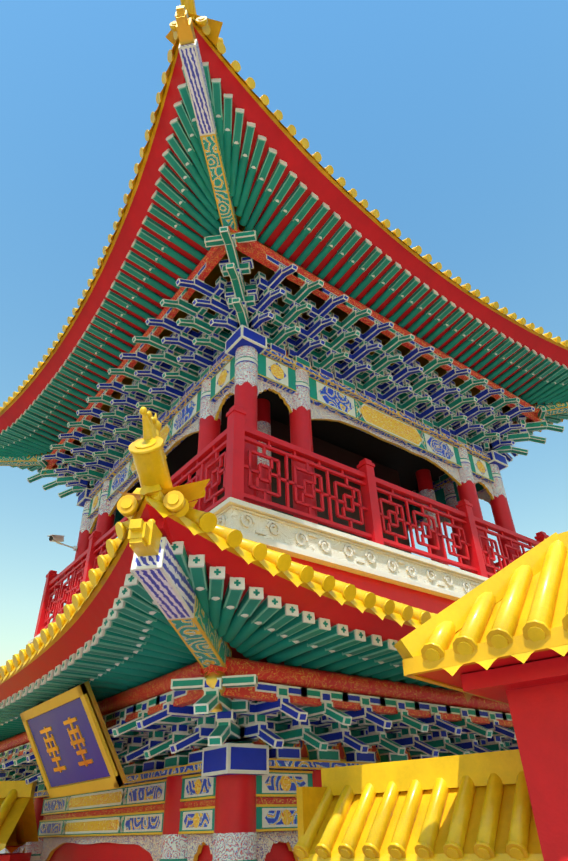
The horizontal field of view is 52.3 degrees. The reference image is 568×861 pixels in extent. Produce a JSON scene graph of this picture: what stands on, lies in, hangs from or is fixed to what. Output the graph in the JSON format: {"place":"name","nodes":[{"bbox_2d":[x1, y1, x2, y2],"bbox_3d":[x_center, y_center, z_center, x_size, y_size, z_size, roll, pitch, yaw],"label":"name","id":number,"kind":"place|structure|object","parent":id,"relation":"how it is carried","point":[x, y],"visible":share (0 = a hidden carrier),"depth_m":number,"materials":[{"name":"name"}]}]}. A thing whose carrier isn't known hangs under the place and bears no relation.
{"place":"outdoors","nodes":[
{"label":"outdoors","id":0,"kind":"place"},
{"bbox_2d":[0,780,38,860],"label":"gate roof","id":1,"kind":"structure","parent":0,"point":[18,827],"depth_m":7.98,"materials":[{"name":"yellow ceramic"}]},
{"bbox_2d":[5,758,371,860],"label":"storey","id":2,"kind":"object","parent":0,"point":[187,812],"visible":0.35,"depth_m":5.82,"materials":[{"name":"multicoloured paint"}]},
{"bbox_2d":[0,674,518,791],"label":"brackets","id":3,"kind":"object","parent":2,"relation":"on","point":[241,736],"visible":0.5,"depth_m":5.88,"materials":[{"name":"green paint"}]},
{"bbox_2d":[0,407,513,761],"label":"roof","id":4,"kind":"structure","parent":3,"relation":"on","point":[177,586],"depth_m":4.96,"materials":[{"name":"red paint"}]},
{"bbox_2d":[20,681,127,797],"bbox_3d":[-2.368,3.325,6.393,0.621,1.160,1.950,22,-41,-31],"label":"name plaque","id":5,"kind":"object","parent":4,"relation":"attached to","point":[71,743],"visible":1,"depth_m":6.13,"materials":[{"name":"wood"}]},
{"bbox_2d":[28,497,488,699],"bbox_3d":[0.106,4.167,10.220,7.160,1.460,7.160,22,-41,-31],"label":"balcony base","id":6,"kind":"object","parent":4,"relation":"on","point":[406,578],"depth_m":7.34,"materials":[{"name":"beige stone"}]},
{"bbox_2d":[34,404,548,636],"bbox_3d":[0.069,2.993,11.026,7.050,1.390,7.050,22,-41,-31],"label":"balcony railing","id":7,"kind":"object","parent":6,"relation":"on","point":[232,438],"visible":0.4,"depth_m":8.19,"materials":[{"name":"red wood"}]},
{"bbox_2d":[66,346,520,603],"bbox_3d":[0.044,2.218,11.558,6.360,3.270,6.360,22,-41,-31],"label":"storey","id":8,"kind":"object","parent":6,"relation":"on","point":[273,393],"visible":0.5,"depth_m":10.37,"materials":[{"name":"red paint"}]},
{"bbox_2d":[48,535,76,550],"bbox_3d":[-4.582,2.283,11.904,0.637,0.291,0.257,27,-44,-35],"label":"security camera","id":9,"kind":"object","parent":8,"relation":"attached to","point":[57,539],"visible":1,"depth_m":11.86,"materials":[{"name":"white plastic"}]},
{"bbox_2d":[27,226,563,506],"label":"brackets","id":10,"kind":"object","parent":8,"relation":"on","point":[255,315],"visible":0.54,"depth_m":10.08,"materials":[{"name":"green paint"}]},
{"bbox_2d":[0,0,567,475],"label":"roof","id":11,"kind":"structure","parent":10,"relation":"on","point":[224,148],"depth_m":9.17,"materials":[{"name":"red paint"}]},
{"bbox_2d":[0,0,567,665],"label":"sky","id":12,"kind":"structure","parent":0,"point":[449,118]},
{"bbox_2d":[293,749,543,860],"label":"gate roof","id":13,"kind":"structure","parent":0,"point":[472,807],"depth_m":4.10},
{"bbox_2d":[394,531,567,860],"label":"gate pier","id":14,"kind":"structure","parent":0,"point":[500,636],"depth_m":3.60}
]}

